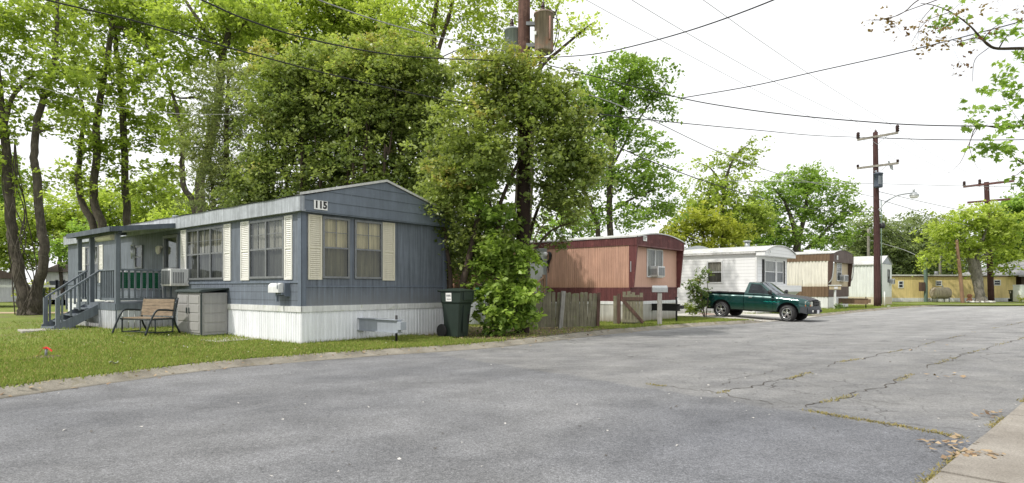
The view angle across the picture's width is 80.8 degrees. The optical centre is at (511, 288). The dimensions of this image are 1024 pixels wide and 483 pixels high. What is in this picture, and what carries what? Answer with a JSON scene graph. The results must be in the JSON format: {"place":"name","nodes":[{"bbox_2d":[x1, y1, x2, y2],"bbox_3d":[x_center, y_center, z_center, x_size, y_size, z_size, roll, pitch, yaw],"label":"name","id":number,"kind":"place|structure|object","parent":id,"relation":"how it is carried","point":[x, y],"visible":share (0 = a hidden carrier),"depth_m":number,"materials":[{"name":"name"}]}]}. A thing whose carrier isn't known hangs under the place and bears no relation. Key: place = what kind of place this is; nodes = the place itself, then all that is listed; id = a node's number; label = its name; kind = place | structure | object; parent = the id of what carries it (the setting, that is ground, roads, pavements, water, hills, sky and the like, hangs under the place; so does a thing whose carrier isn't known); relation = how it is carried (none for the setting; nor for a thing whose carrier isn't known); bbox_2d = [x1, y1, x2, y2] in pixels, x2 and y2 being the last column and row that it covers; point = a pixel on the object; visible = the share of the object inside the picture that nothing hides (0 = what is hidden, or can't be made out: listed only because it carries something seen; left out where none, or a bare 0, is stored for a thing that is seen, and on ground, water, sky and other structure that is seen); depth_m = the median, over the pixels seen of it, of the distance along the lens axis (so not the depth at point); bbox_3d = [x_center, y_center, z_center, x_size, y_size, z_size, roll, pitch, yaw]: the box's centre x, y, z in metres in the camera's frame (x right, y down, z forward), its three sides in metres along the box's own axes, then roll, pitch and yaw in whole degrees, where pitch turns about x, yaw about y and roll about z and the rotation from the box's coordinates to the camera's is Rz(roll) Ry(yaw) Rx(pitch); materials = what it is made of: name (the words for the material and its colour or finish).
{"place":"outdoors","nodes":[
{"label":"outdoors","id":0,"kind":"place"},
{"bbox_2d":[411,154,536,278],"bbox_3d":[-4.186,-2.521,26.990,12.098,7.799,5.143,0,0,0],"label":"dark shrub","id":1,"kind":"object","parent":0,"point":[493,201],"visible":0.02,"depth_m":26.51,"materials":[{"name":"green plant"}]},
{"bbox_2d":[0,300,955,388],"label":"lawn","id":2,"kind":"structure","parent":0,"point":[5,319],"depth_m":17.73,"materials":[{"name":"green plant"}]},
{"bbox_2d":[0,270,27,301],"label":"house","id":3,"kind":"structure","parent":2,"relation":"on","point":[5,292],"depth_m":50.46,"materials":[{"name":"white paint"}]},
{"bbox_2d":[0,150,43,219],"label":"tree","id":4,"kind":"object","parent":2,"relation":"on","point":[17,198],"visible":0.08,"depth_m":61.83,"materials":[{"name":"green plant"}]},
{"bbox_2d":[0,195,56,272],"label":"tree","id":5,"kind":"object","parent":2,"relation":"on","point":[4,257],"visible":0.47,"depth_m":57.52,"materials":[{"name":"green plant"}]},
{"bbox_2d":[17,327,72,332],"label":"path slab","id":6,"kind":"structure","parent":2,"relation":"on","point":[27,330],"depth_m":16.73,"materials":[{"name":"concrete"}]},
{"bbox_2d":[46,261,67,299],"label":"house","id":7,"kind":"structure","parent":2,"relation":"on","point":[52,277],"depth_m":60.00,"materials":[{"name":"white paint"}]},
{"bbox_2d":[0,0,114,315],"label":"maple tree","id":8,"kind":"object","parent":2,"relation":"on","point":[29,300],"visible":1,"depth_m":25.86,"materials":[{"name":"green plant"}]},
{"bbox_2d":[16,182,110,299],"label":"tree","id":9,"kind":"object","parent":2,"relation":"on","point":[55,222],"visible":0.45,"depth_m":59.17,"materials":[{"name":"green plant"}]},
{"bbox_2d":[31,216,122,268],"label":"tree","id":10,"kind":"object","parent":2,"relation":"on","point":[62,250],"visible":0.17,"depth_m":49.37,"materials":[{"name":"green plant"}]},
{"bbox_2d":[22,0,158,229],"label":"maple tree","id":11,"kind":"object","parent":2,"relation":"on","point":[94,143],"visible":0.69,"depth_m":30.84,"materials":[{"name":"green plant"}]},
{"bbox_2d":[59,175,146,226],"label":"tree","id":12,"kind":"object","parent":2,"relation":"on","point":[110,214],"visible":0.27,"depth_m":60.92,"materials":[{"name":"green plant"}]},
{"bbox_2d":[41,223,175,328],"bbox_3d":[-12.332,-0.305,18.195,3.930,3.269,2.710,0,0,39],"label":"porch","id":13,"kind":"object","parent":2,"relation":"on","point":[90,311],"visible":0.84,"depth_m":17.59,"materials":[{"name":"grey paint"}]},
{"bbox_2d":[105,271,163,302],"bbox_3d":[-11.543,-0.040,18.399,0.820,0.932,1.352,0,0,39],"label":"glider chair","id":14,"kind":"object","parent":13,"relation":"on","point":[137,279],"visible":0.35,"depth_m":18.23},
{"bbox_2d":[88,0,191,225],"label":"maple tree","id":15,"kind":"object","parent":2,"relation":"on","point":[123,123],"visible":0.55,"depth_m":31.79,"materials":[{"name":"green plant"}]},
{"bbox_2d":[105,167,185,224],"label":"tree","id":16,"kind":"object","parent":2,"relation":"on","point":[142,210],"visible":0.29,"depth_m":57.33,"materials":[{"name":"green plant"}]},
{"bbox_2d":[111,297,180,335],"bbox_3d":[-9.542,0.725,15.693,1.268,0.945,1.024,0,0,22],"label":"garden bench","id":17,"kind":"object","parent":2,"relation":"on","point":[164,307],"visible":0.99,"depth_m":15.82,"materials":[{"name":"brown wood"}]},
{"bbox_2d":[138,191,209,221],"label":"tree","id":18,"kind":"object","parent":2,"relation":"on","point":[160,215],"visible":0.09,"depth_m":51.00,"materials":[{"name":"green plant"}]},
{"bbox_2d":[174,288,228,335],"bbox_3d":[-8.412,0.640,16.282,1.530,1.299,0.770,0,0,39],"label":"storage box","id":19,"kind":"object","parent":2,"relation":"on","point":[202,311],"visible":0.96,"depth_m":15.87,"materials":[{"name":"beige plastic"}]},
{"bbox_2d":[178,294,188,331],"bbox_3d":[-8.893,0.670,16.239,0.660,1.000,0.049,0,0,39],"label":"door","id":20,"kind":"structure","parent":19,"relation":"in","point":[183,302],"depth_m":16.18,"materials":[{"name":"beige plastic"}]},
{"bbox_2d":[188,294,199,332],"bbox_3d":[-8.358,0.670,15.800,0.660,1.000,0.049,0,0,39],"label":"door","id":21,"kind":"structure","parent":19,"relation":"in","point":[194,300],"depth_m":15.76,"materials":[{"name":"beige plastic"}]},
{"bbox_2d":[105,0,304,212],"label":"maple tree","id":22,"kind":"object","parent":2,"relation":"on","point":[220,21],"visible":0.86,"depth_m":28.64,"materials":[{"name":"green plant"}]},
{"bbox_2d":[166,57,277,213],"bbox_3d":[-11.457,-4.193,24.468,5.057,10.658,4.386,0,0,13],"label":"evergreen tree","id":23,"kind":"object","parent":2,"relation":"on","point":[212,170],"visible":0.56,"depth_m":24.07,"materials":[{"name":"green plant"}]},
{"bbox_2d":[64,180,451,343],"bbox_3d":[-9.531,-0.710,20.669,18.990,4.220,4.980,0,0,39],"label":"mobile home","id":24,"kind":"object","parent":2,"relation":"on","point":[356,261],"visible":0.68,"depth_m":15.53,"materials":[{"name":"blue"}]},
{"bbox_2d":[85,245,98,281],"bbox_3d":[-15.992,-0.915,22.951,1.464,1.360,0.115,0,0,39],"label":"window","id":25,"kind":"structure","parent":24,"relation":"in","point":[97,259],"depth_m":22.84,"materials":[{"name":"glass"}]},
{"bbox_2d":[134,245,142,268],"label":"window","id":26,"kind":"structure","parent":24,"relation":"in","point":[140,247],"depth_m":20.08,"materials":[{"name":"glass"}]},
{"bbox_2d":[163,234,178,297],"bbox_3d":[-10.464,-0.660,18.463,1.074,1.940,0.180,0,0,39],"label":"door","id":27,"kind":"structure","parent":24,"relation":"in","point":[173,243],"depth_m":18.55,"materials":[{"name":"metal"}]},
{"bbox_2d":[162,269,190,285],"bbox_3d":[-9.885,-0.310,17.690,0.665,0.500,0.556,0,0,39],"label":"air conditioner","id":28,"kind":"object","parent":24,"relation":"attached to","point":[175,277],"visible":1,"depth_m":17.46,"materials":[{"name":"white paint"}]},
{"bbox_2d":[186,225,222,279],"bbox_3d":[-8.668,-0.965,17.021,2.283,1.460,0.116,0,0,39],"label":"window","id":29,"kind":"structure","parent":24,"relation":"in","point":[204,246],"depth_m":17.04,"materials":[{"name":"glass"}]},
{"bbox_2d":[249,217,283,278],"bbox_3d":[-6.063,-0.965,14.909,1.647,1.460,0.115,0,0,39],"label":"window","id":30,"kind":"structure","parent":24,"relation":"in","point":[266,237],"depth_m":14.88,"materials":[{"name":"glass"}]},
{"bbox_2d":[268,282,289,301],"bbox_3d":[-5.540,0.085,14.284,0.520,0.470,0.280,0,0,39],"label":"mailbox","id":31,"kind":"object","parent":24,"relation":"attached to","point":[279,289],"visible":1,"depth_m":14.16,"materials":[{"name":"white paint"}]},
{"bbox_2d":[322,216,349,278],"bbox_3d":[-4.307,-0.975,14.667,0.117,1.480,0.767,0,0,39],"label":"window","id":32,"kind":"structure","parent":24,"relation":"in","point":[335,231],"depth_m":14.69,"materials":[{"name":"glass"}]},
{"bbox_2d":[354,220,382,278],"bbox_3d":[-3.699,-0.975,15.418,0.117,1.480,0.866,0,0,39],"label":"window","id":33,"kind":"structure","parent":24,"relation":"in","point":[368,235],"depth_m":15.45,"materials":[{"name":"glass"}]},
{"bbox_2d":[210,27,382,286],"bbox_3d":[-8.007,-4.303,22.374,6.940,10.975,4.625,0,0,0],"label":"evergreen tree","id":34,"kind":"object","parent":2,"relation":"on","point":[288,109],"visible":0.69,"depth_m":21.71,"materials":[{"name":"green plant"}]},
{"bbox_2d":[190,0,437,191],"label":"maple tree","id":35,"kind":"object","parent":2,"relation":"on","point":[311,16],"visible":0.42,"depth_m":33.99,"materials":[{"name":"green plant"}]},
{"bbox_2d":[290,21,465,200],"bbox_3d":[-4.434,-4.221,21.788,6.996,10.707,5.044,0,0,0],"label":"evergreen tree","id":36,"kind":"object","parent":2,"relation":"on","point":[392,116],"visible":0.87,"depth_m":21.02,"materials":[{"name":"green plant"}]},
{"bbox_2d":[437,288,475,336],"bbox_3d":[-1.484,0.655,16.053,0.823,1.311,0.688,0,0,33],"label":"wheeled bin","id":37,"kind":"object","parent":2,"relation":"on","point":[456,304],"visible":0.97,"depth_m":15.84,"materials":[{"name":"green plastic"}]},
{"bbox_2d":[469,288,486,324],"bbox_3d":[-1.222,0.640,21.421,0.660,1.320,0.660,0,0,0],"label":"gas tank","id":38,"kind":"object","parent":2,"relation":"on","point":[473,321],"visible":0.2,"depth_m":21.14,"materials":[{"name":"silver metal"}]},
{"bbox_2d":[352,0,614,288],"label":"maple tree","id":39,"kind":"object","parent":2,"relation":"on","point":[434,11],"visible":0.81,"depth_m":26.89,"materials":[{"name":"green plant"}]},
{"bbox_2d":[460,167,553,335],"bbox_3d":[-0.358,-1.145,16.699,2.758,4.849,2.148,0,0,33],"label":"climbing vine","id":40,"kind":"object","parent":2,"relation":"on","point":[509,291],"visible":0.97,"depth_m":16.46,"materials":[{"name":"green plant"}]},
{"bbox_2d":[399,36,624,329],"bbox_3d":[0.019,-3.022,17.008,6.093,8.492,3.918,0,0,0],"label":"evergreen tree","id":41,"kind":"object","parent":2,"relation":"on","point":[560,133],"visible":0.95,"depth_m":16.66,"materials":[{"name":"green plant"}]},
{"bbox_2d":[504,0,559,333],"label":"utility pole","id":42,"kind":"object","parent":2,"relation":"on","point":[542,23],"visible":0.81,"depth_m":17.42,"materials":[{"name":"brown timber"},{"name":"grey painted metal"},{"name":"galvanised steel"}]},
{"bbox_2d":[1,70,231,114],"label":"power line","id":43,"kind":"object","parent":42,"relation":"attached to","point":[126,108],"visible":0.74,"depth_m":22.89,"materials":[{"name":"black rubber"}]},
{"bbox_2d":[45,0,508,110],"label":"power line","id":44,"kind":"object","parent":42,"relation":"attached to","point":[245,51],"visible":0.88,"depth_m":11.99,"materials":[{"name":"black rubber"}]},
{"bbox_2d":[201,0,500,61],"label":"power line","id":45,"kind":"object","parent":42,"relation":"attached to","point":[335,44],"visible":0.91,"depth_m":12.31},
{"bbox_2d":[318,0,504,50],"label":"power line","id":46,"kind":"object","parent":42,"relation":"attached to","point":[406,28],"visible":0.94,"depth_m":13.68,"materials":[{"name":"grey metal"}]},
{"bbox_2d":[538,0,773,57],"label":"power line","id":47,"kind":"object","parent":42,"relation":"attached to","point":[667,36],"visible":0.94,"depth_m":12.28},
{"bbox_2d":[542,84,872,196],"bbox_3d":[13.133,-6.142,30.200,35.763,0.693,0.032,0,0,-45],"label":"power line","id":48,"kind":"object","parent":42,"relation":"attached to","point":[709,147],"visible":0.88,"depth_m":25.07,"materials":[{"name":"grey metal"}]},
{"bbox_2d":[590,135,870,211],"bbox_3d":[13.114,-4.898,30.200,35.736,1.089,0.036,0,0,-45],"label":"power line","id":49,"kind":"object","parent":42,"relation":"attached to","point":[722,186],"visible":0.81,"depth_m":25.82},
{"bbox_2d":[595,113,873,137],"bbox_3d":[13.158,-8.077,30.300,35.987,5.376,0.036,0,0,-45],"label":"power line","id":50,"kind":"object","parent":42,"relation":"attached to","point":[721,126],"visible":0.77,"depth_m":25.85,"materials":[{"name":"black rubber"}]},
{"bbox_2d":[539,63,1008,126],"bbox_3d":[6.908,-5.128,15.251,13.787,3.049,0.027,0,0,19],"label":"power line","id":51,"kind":"object","parent":42,"relation":"attached to","point":[769,112],"visible":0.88,"depth_m":15.34,"materials":[{"name":"black rubber"}]},
{"bbox_2d":[534,275,545,292],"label":"door steps","id":52,"kind":"structure","parent":2,"relation":"on","point":[543,280],"depth_m":24.68,"materials":[{"name":"brown paint"}]},
{"bbox_2d":[529,291,600,328],"bbox_3d":[1.729,0.725,19.724,2.560,1.261,0.195,0,0,-16],"label":"board fence","id":53,"kind":"object","parent":2,"relation":"on","point":[576,316],"visible":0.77,"depth_m":19.79,"materials":[{"name":"brown paint"}]},
{"bbox_2d":[531,206,606,240],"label":"tree","id":54,"kind":"object","parent":2,"relation":"on","point":[541,236],"visible":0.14,"depth_m":44.51,"materials":[{"name":"green plant"}]},
{"bbox_2d":[540,46,689,236],"bbox_3d":[5.927,-5.920,34.025,8.816,15.007,4.885,0,0,0],"label":"maple tree","id":55,"kind":"object","parent":2,"relation":"on","point":[632,77],"visible":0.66,"depth_m":33.59,"materials":[{"name":"green plant"}]},
{"bbox_2d":[652,286,667,324],"bbox_3d":[5.273,0.665,21.419,0.550,1.511,0.210,0,0,6],"label":"mailbox","id":56,"kind":"object","parent":2,"relation":"on","point":[659,299],"visible":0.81,"depth_m":21.34,"materials":[{"name":"white wood"}]},
{"bbox_2d":[682,302,701,315],"bbox_3d":[8.159,0.941,27.485,1.056,0.678,0.758,0,0,0],"label":"shrub","id":57,"kind":"object","parent":2,"relation":"on","point":[689,308],"visible":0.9,"depth_m":27.40,"materials":[{"name":"green plant"}]},
{"bbox_2d":[653,196,762,247],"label":"tree","id":58,"kind":"object","parent":2,"relation":"on","point":[715,227],"visible":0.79,"depth_m":42.55,"materials":[{"name":"green plant"}]},
{"bbox_2d":[667,135,791,245],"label":"maple tree","id":59,"kind":"object","parent":2,"relation":"on","point":[758,215],"visible":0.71,"depth_m":46.39,"materials":[{"name":"green plant"}]},
{"bbox_2d":[738,160,872,251],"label":"maple tree","id":60,"kind":"object","parent":2,"relation":"on","point":[796,236],"visible":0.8,"depth_m":53.58,"materials":[{"name":"green plant"}]},
{"bbox_2d":[787,249,870,308],"bbox_3d":[17.447,-0.530,43.381,14.900,4.060,4.170,0,0,45],"label":"mobile home","id":61,"kind":"object","parent":2,"relation":"on","point":[817,272],"visible":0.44,"depth_m":38.84,"materials":[{"name":"beige metal"}]},
{"bbox_2d":[848,256,892,304],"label":"mobile home","id":62,"kind":"object","parent":2,"relation":"on","point":[862,283],"visible":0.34,"depth_m":47.28,"materials":[{"name":"white metal"}]},
{"bbox_2d":[839,212,903,274],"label":"tree","id":63,"kind":"object","parent":2,"relation":"on","point":[860,245],"visible":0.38,"depth_m":86.98,"materials":[{"name":"green plant"}]},
{"bbox_2d":[856,125,918,305],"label":"utility pole","id":64,"kind":"object","parent":2,"relation":"on","point":[877,184],"visible":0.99,"depth_m":42.81,"materials":[{"name":"brown wood"}]},
{"bbox_2d":[587,0,853,134],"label":"power line","id":65,"kind":"object","parent":64,"relation":"attached to","point":[702,62],"visible":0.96,"depth_m":25.61,"materials":[{"name":"black rubber"}]},
{"bbox_2d":[632,0,874,130],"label":"power line","id":66,"kind":"object","parent":64,"relation":"attached to","point":[733,59],"visible":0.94,"depth_m":22.52,"materials":[{"name":"black rubber"}]},
{"bbox_2d":[703,0,893,126],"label":"power line","id":67,"kind":"object","parent":64,"relation":"attached to","point":[783,56],"visible":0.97,"depth_m":22.52,"materials":[{"name":"black rubber"}]},
{"bbox_2d":[878,137,1023,139],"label":"power line","id":68,"kind":"object","parent":64,"relation":"attached to","point":[951,139],"visible":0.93,"depth_m":41.89,"materials":[{"name":"black rubber"}]},
{"bbox_2d":[865,215,949,274],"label":"tree","id":69,"kind":"object","parent":2,"relation":"on","point":[906,263],"visible":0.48,"depth_m":88.27,"materials":[{"name":"green plant"}]},
{"bbox_2d":[890,208,962,274],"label":"tree","id":70,"kind":"object","parent":2,"relation":"on","point":[918,218],"visible":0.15,"depth_m":90.76,"materials":[{"name":"green plant"}]},
{"bbox_2d":[921,230,984,274],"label":"tree","id":71,"kind":"object","parent":2,"relation":"on","point":[965,268],"visible":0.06,"depth_m":94.17,"materials":[{"name":"green plant"}]},
{"bbox_2d":[892,302,1023,304],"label":"grass patch","id":72,"kind":"object","parent":2,"relation":"on","point":[996,303],"visible":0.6,"depth_m":51.45,"materials":[{"name":"green plant"}]},
{"bbox_2d":[919,258,927,301],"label":"service pole","id":73,"kind":"object","parent":72,"relation":"on","point":[923,286],"visible":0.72,"depth_m":57.05,"materials":[{"name":"metal"}]},
{"bbox_2d":[929,285,951,301],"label":"oil tank","id":74,"kind":"object","parent":72,"relation":"on","point":[942,292],"visible":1,"depth_m":56.12,"materials":[{"name":"metal"}]},
{"bbox_2d":[892,271,1017,301],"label":"mobile home","id":75,"kind":"object","parent":72,"relation":"on","point":[905,288],"visible":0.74,"depth_m":58.00,"materials":[{"name":"yellow"}]},
{"bbox_2d":[955,240,964,302],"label":"service pole","id":76,"kind":"object","parent":72,"relation":"on","point":[962,298],"visible":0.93,"depth_m":53.39,"materials":[{"name":"brown wood"}]},
{"bbox_2d":[908,199,1023,302],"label":"maple tree","id":77,"kind":"object","parent":72,"relation":"on","point":[1004,231],"visible":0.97,"depth_m":54.17,"materials":[{"name":"green plant"}]},
{"bbox_2d":[962,175,1014,300],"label":"utility pole","id":78,"kind":"object","parent":72,"relation":"on","point":[990,285],"visible":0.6,"depth_m":56.63,"materials":[{"name":"brown wood"}]},
{"bbox_2d":[724,180,1010,186],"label":"power line","id":79,"kind":"object","parent":78,"relation":"attached to","point":[872,183],"visible":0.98,"depth_m":50.20,"materials":[{"name":"black rubber"}]},
{"bbox_2d":[957,259,1023,284],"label":"house","id":80,"kind":"structure","parent":72,"relation":"on","point":[1020,279],"depth_m":58.92,"materials":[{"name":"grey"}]},
{"bbox_2d":[968,186,1023,275],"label":"maple tree","id":81,"kind":"object","parent":72,"relation":"on","point":[1016,204],"visible":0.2,"depth_m":63.52,"materials":[{"name":"green plant"}]},
{"bbox_2d":[1012,285,1023,301],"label":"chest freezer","id":82,"kind":"object","parent":72,"relation":"on","point":[1018,290],"visible":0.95,"depth_m":54.85,"materials":[{"name":"white metal"}]},
{"bbox_2d":[0,305,1023,482],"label":"road","id":83,"kind":"structure","parent":0,"point":[473,401],"depth_m":6.77,"materials":[{"name":"grey asphalt"}]},
{"bbox_2d":[0,304,984,398],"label":"kerb","id":84,"kind":"structure","parent":83,"relation":"on","point":[55,385],"depth_m":11.71,"materials":[{"name":"concrete"}]},
{"bbox_2d":[0,305,1005,458],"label":"leaf litter","id":85,"kind":"object","parent":83,"relation":"on","point":[968,452],"visible":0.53,"depth_m":6.49,"materials":[{"name":"brown plant"}]},
{"bbox_2d":[46,339,1021,475],"bbox_3d":[9.186,1.393,16.828,35.084,0.045,9.587,0,0,-44],"label":"road grit","id":86,"kind":"object","parent":83,"relation":"on","point":[576,404],"visible":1,"depth_m":6.47,"materials":[{"name":"gravel"}]},
{"bbox_2d":[452,233,685,321],"bbox_3d":[-0.279,-0.379,28.865,17.990,3.558,4.360,0,0,39],"label":"mobile home","id":87,"kind":"object","parent":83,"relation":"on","point":[608,268],"visible":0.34,"depth_m":23.59,"materials":[{"name":"metal"}]},
{"bbox_2d":[530,251,543,292],"bbox_3d":[1.037,-0.595,25.099,0.722,1.890,0.160,0,0,39],"label":"door","id":88,"kind":"structure","parent":87,"relation":"in","point":[538,276],"depth_m":25.03,"materials":[{"name":"white paint"}]},
{"bbox_2d":[647,248,662,277],"bbox_3d":[5.678,-0.985,24.002,0.115,1.120,1.406,0,0,39],"label":"window","id":89,"kind":"structure","parent":87,"relation":"in","point":[654,256],"depth_m":23.97,"materials":[{"name":"white glass"}]},
{"bbox_2d":[649,266,664,276],"bbox_3d":[5.736,-0.650,23.799,0.416,0.420,0.625,0,0,39],"label":"air conditioner","id":90,"kind":"object","parent":87,"relation":"attached to","point":[656,271],"visible":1,"depth_m":23.58,"materials":[{"name":"white paint"}]},
{"bbox_2d":[677,240,801,313],"bbox_3d":[8.807,-0.575,36.090,14.830,3.950,4.600,0,0,43],"label":"mobile home","id":91,"kind":"object","parent":83,"relation":"on","point":[736,269],"visible":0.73,"depth_m":31.38,"materials":[{"name":"white metal"}]},
{"bbox_2d":[707,261,722,282],"bbox_3d":[10.629,-0.835,31.490,0.850,1.160,0.117,0,0,43],"label":"window","id":92,"kind":"structure","parent":91,"relation":"in","point":[715,266],"depth_m":31.48,"materials":[{"name":"white glass"}]},
{"bbox_2d":[765,260,775,282],"bbox_3d":[13.410,-0.850,31.325,0.117,1.190,1.545,0,0,43],"label":"window","id":93,"kind":"structure","parent":91,"relation":"in","point":[770,265],"depth_m":31.52,"materials":[{"name":"white glass"}]},
{"bbox_2d":[777,261,782,282],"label":"window","id":94,"kind":"structure","parent":91,"relation":"in","point":[779,263],"depth_m":32.50,"materials":[{"name":"white glass"}]},
{"bbox_2d":[700,280,821,321],"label":"pickup truck","id":95,"kind":"object","parent":83,"relation":"on","point":[764,296],"visible":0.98,"depth_m":25.94,"materials":[{"name":"green paint"}]},
{"bbox_2d":[645,322,1023,482],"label":"crack grass","id":96,"kind":"structure","parent":83,"relation":"on","point":[931,476],"depth_m":6.30,"materials":[{"name":"green plant"}]},
{"bbox_2d":[805,340,1014,406],"bbox_3d":[8.951,1.396,12.026,14.825,0.001,0.302,0,0,-42],"label":"road crack","id":97,"kind":"object","parent":83,"relation":"on","point":[890,383],"visible":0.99,"depth_m":8.49,"materials":[{"name":"soil"}]},
{"bbox_2d":[0,0,1023,284],"label":"sky","id":98,"kind":"structure","parent":0,"point":[814,35],"materials":[{"name":"white"}]},
{"bbox_2d":[677,311,812,321],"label":"driveway","id":99,"kind":"structure","parent":0,"point":[769,317],"depth_m":28.05,"materials":[{"name":"concrete"}]},
{"bbox_2d":[681,266,714,316],"bbox_3d":[8.384,0.144,26.998,1.410,2.320,1.450,0,0,0],"label":"flowering shrub","id":100,"kind":"object","parent":99,"relation":"on","point":[697,297],"visible":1,"depth_m":26.98,"materials":[{"name":"green plant"}]},
{"bbox_2d":[682,20,1023,97],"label":"power line","id":101,"kind":"object","parent":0,"point":[848,64],"visible":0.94,"depth_m":14.76,"materials":[{"name":"black rubber"}]},
{"bbox_2d":[927,402,1023,482],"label":"sidewalk","id":102,"kind":"structure","parent":0,"point":[1007,437],"depth_m":4.79,"materials":[{"name":"beige concrete"}]},
{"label":"path slab","id":103,"kind":"structure","parent":0,"visible":0},
{"bbox_2d":[613,291,643,324],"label":"fence gate","id":104,"kind":"structure","parent":103,"relation":"on","point":[632,307],"depth_m":21.39,"materials":[{"name":"brown paint"}]},
{"label":"grass verge","id":105,"kind":"structure","parent":0,"visible":0},
{"bbox_2d":[866,0,1023,189],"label":"maple tree","id":106,"kind":"object","parent":105,"relation":"on","point":[1005,148],"visible":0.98,"depth_m":10.04,"materials":[{"name":"green plant"}]},
{"bbox_2d":[860,0,1023,75],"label":"bronze branch","id":107,"kind":"object","parent":106,"relation":"attached to","point":[887,21],"visible":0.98,"depth_m":10.04,"materials":[{"name":"brown plant"}]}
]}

